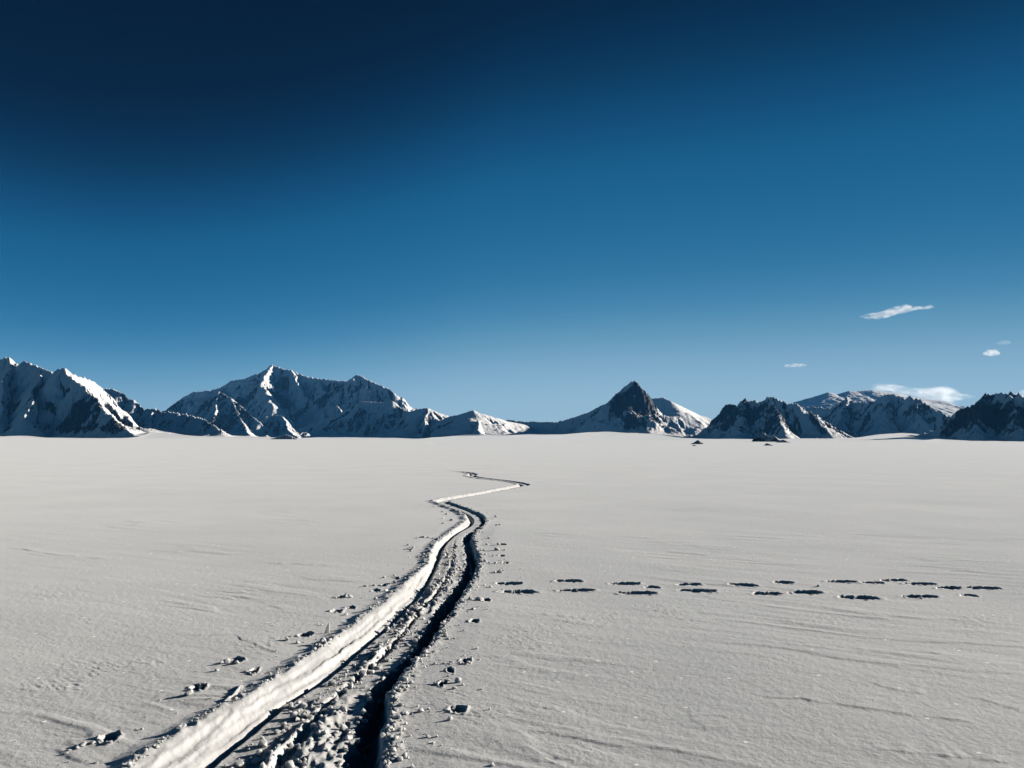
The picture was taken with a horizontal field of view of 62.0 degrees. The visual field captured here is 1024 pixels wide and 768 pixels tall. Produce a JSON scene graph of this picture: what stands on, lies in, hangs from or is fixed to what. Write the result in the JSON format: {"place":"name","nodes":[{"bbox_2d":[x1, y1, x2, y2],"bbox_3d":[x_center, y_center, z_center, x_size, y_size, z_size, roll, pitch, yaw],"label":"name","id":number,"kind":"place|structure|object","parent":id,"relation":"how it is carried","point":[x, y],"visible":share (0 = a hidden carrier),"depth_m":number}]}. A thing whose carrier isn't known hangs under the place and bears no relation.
{"place":"outdoors","nodes":[
{"label":"outdoors","id":0,"kind":"place"},
{"bbox_2d":[0,357,174,437],"bbox_3d":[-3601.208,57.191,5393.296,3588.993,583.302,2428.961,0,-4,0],"label":"mountain","id":1,"kind":"structure","parent":0,"point":[36,400],"depth_m":4839.62},
{"bbox_2d":[104,388,237,436],"bbox_3d":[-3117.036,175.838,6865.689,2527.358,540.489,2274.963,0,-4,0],"label":"mountain","id":2,"kind":"structure","parent":0,"point":[172,422],"depth_m":6124.56},
{"bbox_2d":[192,392,275,436],"bbox_3d":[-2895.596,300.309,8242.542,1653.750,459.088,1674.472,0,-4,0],"label":"mountain","id":3,"kind":"structure","parent":0,"point":[226,414],"depth_m":7946.47},
{"bbox_2d":[262,415,313,437],"bbox_3d":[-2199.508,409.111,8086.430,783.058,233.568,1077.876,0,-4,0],"label":"mountain","id":4,"kind":"structure","parent":0,"point":[277,425],"depth_m":7973.33},
{"bbox_2d":[162,365,416,429],"bbox_3d":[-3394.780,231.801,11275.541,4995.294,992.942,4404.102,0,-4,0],"label":"mountain","id":5,"kind":"structure","parent":0,"point":[296,400],"depth_m":10397.35},
{"bbox_2d":[109,470,533,767],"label":"snow path","id":6,"kind":"structure","parent":0,"point":[221,732],"depth_m":5.94},
{"bbox_2d":[224,685,241,700],"bbox_3d":[-1.832,2.047,5.642,0.039,0.043,0.388,0,-4,-2],"label":"snow shard","id":7,"kind":"object","parent":6,"relation":"on","point":[235,693],"visible":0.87,"depth_m":5.59},
{"bbox_2d":[15,488,521,767],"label":"snow rubble","id":8,"kind":"object","parent":6,"relation":"on","point":[356,740],"visible":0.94,"depth_m":5.80},
{"bbox_2d":[446,612,457,618],"bbox_3d":[-0.582,2.276,8.238,0.114,0.115,0.188,0,-4,0],"label":"lump","id":9,"kind":"object","parent":6,"relation":"on","point":[451,615],"visible":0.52,"depth_m":8.30},
{"bbox_2d":[295,401,448,438],"bbox_3d":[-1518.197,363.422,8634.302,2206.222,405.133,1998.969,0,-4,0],"label":"mountain","id":10,"kind":"structure","parent":0,"point":[386,419],"depth_m":8552.92},
{"bbox_2d":[430,410,544,437],"bbox_3d":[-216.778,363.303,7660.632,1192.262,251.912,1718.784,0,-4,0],"label":"mountain","id":11,"kind":"structure","parent":0,"point":[472,422],"depth_m":7494.24},
{"bbox_2d":[0,432,1023,767],"bbox_3d":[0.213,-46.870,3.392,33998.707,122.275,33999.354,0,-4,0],"label":"snow field","id":12,"kind":"structure","parent":0,"point":[146,580],"depth_m":9.75},
{"bbox_2d":[78,741,86,746],"bbox_3d":[-2.363,1.981,4.681,0.045,0.023,0.046,1,1,-10],"label":"snow lump","id":13,"kind":"object","parent":12,"relation":"on","point":[82,744],"visible":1,"depth_m":4.67},
{"bbox_2d":[97,730,122,743],"bbox_3d":[-2.261,2.021,4.789,0.132,0.093,0.186,2,-4,-24],"label":"footprint","id":14,"kind":"object","parent":12,"relation":"on","point":[113,736],"visible":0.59,"depth_m":4.85},
{"bbox_2d":[184,689,192,695],"bbox_3d":[-2.125,2.026,5.595,0.050,0.040,0.052,5,-3,16],"label":"snow lump","id":15,"kind":"object","parent":12,"relation":"on","point":[188,692],"visible":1,"depth_m":5.58},
{"bbox_2d":[187,683,208,691],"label":"footprint","id":16,"kind":"object","parent":12,"relation":"on","point":[199,686],"visible":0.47,"depth_m":5.83},
{"bbox_2d":[227,656,245,663],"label":"footprint","id":17,"kind":"object","parent":12,"relation":"on","point":[239,659],"visible":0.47,"depth_m":6.55},
{"bbox_2d":[248,666,261,674],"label":"footprint","id":18,"kind":"object","parent":12,"relation":"on","point":[254,670],"visible":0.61,"depth_m":6.24},
{"bbox_2d":[272,435,296,438],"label":"rock outcrop","id":19,"kind":"object","parent":12,"relation":"on","point":[285,437],"visible":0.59,"depth_m":1848.03},
{"bbox_2d":[295,631,313,637],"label":"footprint","id":20,"kind":"object","parent":12,"relation":"on","point":[306,634],"visible":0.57,"depth_m":7.42},
{"bbox_2d":[312,640,328,646],"bbox_3d":[-1.571,2.155,6.965,0.140,0.106,0.191,0,-4,0],"label":"rubble","id":21,"kind":"object","parent":12,"relation":"on","point":[324,642],"visible":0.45,"depth_m":6.97},
{"bbox_2d":[325,622,329,632],"bbox_3d":[-1.613,2.133,7.471,0.046,0.103,0.013,17,-23,-23],"label":"snow shard","id":22,"kind":"object","parent":12,"relation":"on","point":[327,629],"visible":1,"depth_m":7.46},
{"bbox_2d":[330,608,342,612],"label":"footprint","id":23,"kind":"object","parent":12,"relation":"on","point":[334,611],"visible":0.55,"depth_m":8.44},
{"bbox_2d":[334,593,346,598],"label":"footprint","id":24,"kind":"object","parent":12,"relation":"on","point":[342,596],"visible":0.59,"depth_m":9.26},
{"bbox_2d":[344,605,355,609],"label":"footprint","id":25,"kind":"object","parent":12,"relation":"on","point":[352,607],"visible":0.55,"depth_m":8.63},
{"bbox_2d":[370,588,380,591],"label":"footprint","id":26,"kind":"object","parent":12,"relation":"on","point":[375,590],"visible":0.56,"depth_m":9.67},
{"bbox_2d":[437,678,447,686],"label":"footprint","id":27,"kind":"object","parent":12,"relation":"on","point":[442,682],"visible":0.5,"depth_m":5.97},
{"bbox_2d":[446,666,454,673],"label":"footprint","id":28,"kind":"object","parent":12,"relation":"on","point":[449,670],"visible":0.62,"depth_m":6.29},
{"bbox_2d":[447,704,467,713],"bbox_3d":[-0.343,2.063,5.330,0.140,0.097,0.175,0,-4,0],"label":"footprint","id":29,"kind":"object","parent":12,"relation":"on","point":[457,709],"visible":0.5,"depth_m":5.39},
{"bbox_2d":[455,677,460,682],"bbox_3d":[-0.376,2.063,5.937,0.046,0.043,0.037,12,-17,-32],"label":"snow lump","id":30,"kind":"object","parent":12,"relation":"on","point":[457,679],"visible":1,"depth_m":5.92},
{"bbox_2d":[458,656,472,664],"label":"footprint","id":31,"kind":"object","parent":12,"relation":"on","point":[470,659],"visible":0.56,"depth_m":6.55},
{"bbox_2d":[468,619,480,622],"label":"footprint","id":32,"kind":"object","parent":12,"relation":"on","point":[474,621],"visible":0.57,"depth_m":8.01},
{"bbox_2d":[481,597,490,601],"bbox_3d":[-0.277,2.325,9.033,0.115,0.115,0.230,0,-4,0],"label":"lump","id":33,"kind":"object","parent":12,"relation":"on","point":[486,599],"visible":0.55,"depth_m":9.11},
{"bbox_2d":[491,581,523,584],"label":"footprint","id":34,"kind":"object","parent":12,"relation":"on","point":[510,583],"visible":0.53,"depth_m":10.19},
{"bbox_2d":[495,589,542,594],"bbox_3d":[0.081,2.380,9.578,0.547,0.120,0.335,0,-4,0],"label":"footprint","id":35,"kind":"object","parent":12,"relation":"on","point":[524,592],"visible":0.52,"depth_m":9.65},
{"bbox_2d":[552,579,583,582],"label":"footprint","id":36,"kind":"object","parent":12,"relation":"on","point":[570,580],"visible":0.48,"depth_m":10.36},
{"bbox_2d":[555,588,596,591],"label":"footprint","id":37,"kind":"object","parent":12,"relation":"on","point":[579,590],"visible":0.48,"depth_m":9.76},
{"bbox_2d":[607,582,642,585],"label":"footprint","id":38,"kind":"object","parent":12,"relation":"on","point":[627,583],"visible":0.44,"depth_m":10.18},
{"bbox_2d":[615,590,660,594],"bbox_3d":[1.399,2.370,9.474,0.513,0.118,0.307,0,-4,0],"label":"footprint","id":39,"kind":"object","parent":12,"relation":"on","point":[648,592],"visible":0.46,"depth_m":9.56},
{"bbox_2d":[642,585,661,588],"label":"footprint","id":40,"kind":"object","parent":12,"relation":"on","point":[652,587],"visible":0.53,"depth_m":9.93},
{"bbox_2d":[673,582,703,585],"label":"footprint","id":41,"kind":"object","parent":12,"relation":"on","point":[690,584],"visible":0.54,"depth_m":10.13},
{"bbox_2d":[674,589,718,592],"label":"footprint","id":42,"kind":"object","parent":12,"relation":"on","point":[700,590],"visible":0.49,"depth_m":9.72},
{"bbox_2d":[724,583,760,586],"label":"footprint","id":43,"kind":"object","parent":12,"relation":"on","point":[746,584],"visible":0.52,"depth_m":10.13},
{"bbox_2d":[751,433,778,441],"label":"rock outcrop","id":44,"kind":"object","parent":12,"relation":"on","point":[763,437],"visible":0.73,"depth_m":1506.81},
{"bbox_2d":[749,591,785,595],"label":"footprint","id":45,"kind":"object","parent":12,"relation":"on","point":[766,593],"visible":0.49,"depth_m":9.60},
{"bbox_2d":[770,580,796,583],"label":"footprint","id":46,"kind":"object","parent":12,"relation":"on","point":[786,582],"visible":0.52,"depth_m":10.35},
{"bbox_2d":[775,440,791,442],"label":"rock outcrop","id":47,"kind":"object","parent":12,"relation":"on","point":[781,441],"visible":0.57,"depth_m":807.31},
{"bbox_2d":[783,590,825,594],"bbox_3d":[3.293,2.403,9.628,0.511,0.123,0.305,0,-4,0],"label":"footprint","id":48,"kind":"object","parent":12,"relation":"on","point":[807,592],"visible":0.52,"depth_m":9.70},
{"bbox_2d":[822,580,859,583],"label":"footprint","id":49,"kind":"object","parent":12,"relation":"on","point":[847,581],"visible":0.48,"depth_m":10.47},
{"bbox_2d":[835,594,884,600],"bbox_3d":[3.816,2.386,9.350,0.508,0.118,0.383,-1,-4,22],"label":"footprint","id":50,"kind":"object","parent":12,"relation":"on","point":[858,597],"visible":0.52,"depth_m":9.43},
{"bbox_2d":[860,581,886,584],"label":"footprint","id":51,"kind":"object","parent":12,"relation":"on","point":[871,582],"visible":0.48,"depth_m":10.39},
{"bbox_2d":[878,578,912,581],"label":"footprint","id":52,"kind":"object","parent":12,"relation":"on","point":[896,580],"visible":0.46,"depth_m":10.59},
{"bbox_2d":[897,594,941,598],"bbox_3d":[4.505,2.395,9.405,0.511,0.120,0.263,0,-4,0],"label":"footprint","id":53,"kind":"object","parent":12,"relation":"on","point":[926,596],"visible":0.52,"depth_m":9.48},
{"bbox_2d":[900,582,939,585],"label":"footprint","id":54,"kind":"object","parent":12,"relation":"on","point":[920,583],"visible":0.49,"depth_m":10.34},
{"bbox_2d":[933,586,963,589],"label":"footprint","id":55,"kind":"object","parent":12,"relation":"on","point":[950,587],"visible":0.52,"depth_m":10.05},
{"bbox_2d":[958,593,979,597],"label":"footprint","id":56,"kind":"object","parent":12,"relation":"on","point":[970,595],"visible":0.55,"depth_m":9.55},
{"bbox_2d":[961,585,1004,589],"bbox_3d":[5.509,2.441,9.969,0.444,0.139,0.287,-2,-4,28],"label":"footprint","id":57,"kind":"object","parent":12,"relation":"on","point":[983,587],"visible":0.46,"depth_m":10.03},
{"bbox_2d":[0,0,1023,422],"label":"sky","id":58,"kind":"structure","parent":0,"point":[518,210]},
{"bbox_2d":[506,380,684,436],"bbox_3d":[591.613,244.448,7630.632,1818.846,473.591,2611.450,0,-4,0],"label":"mountain","id":59,"kind":"structure","parent":0,"point":[630,407],"depth_m":6840.56},
{"bbox_2d":[651,398,711,435],"bbox_3d":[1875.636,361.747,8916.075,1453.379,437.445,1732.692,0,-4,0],"label":"mountain","id":60,"kind":"structure","parent":0,"point":[695,423],"depth_m":8660.20},
{"bbox_2d":[684,397,854,438],"bbox_3d":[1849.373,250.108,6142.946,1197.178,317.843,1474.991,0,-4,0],"label":"mountain","id":61,"kind":"structure","parent":0,"point":[767,416],"depth_m":5939.84},
{"bbox_2d":[802,394,949,437],"bbox_3d":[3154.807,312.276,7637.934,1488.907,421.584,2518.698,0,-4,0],"label":"mountain","id":62,"kind":"structure","parent":0,"point":[889,414],"depth_m":7116.91},
{"bbox_2d":[787,390,965,416],"bbox_3d":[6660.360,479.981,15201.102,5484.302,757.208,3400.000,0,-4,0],"label":"mountain","id":63,"kind":"structure","parent":0,"point":[826,400],"depth_m":14861.41},
{"bbox_2d":[907,391,1023,441],"bbox_3d":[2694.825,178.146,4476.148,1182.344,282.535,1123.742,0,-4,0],"label":"mountain","id":64,"kind":"structure","parent":0,"point":[995,417],"depth_m":4432.57}
]}

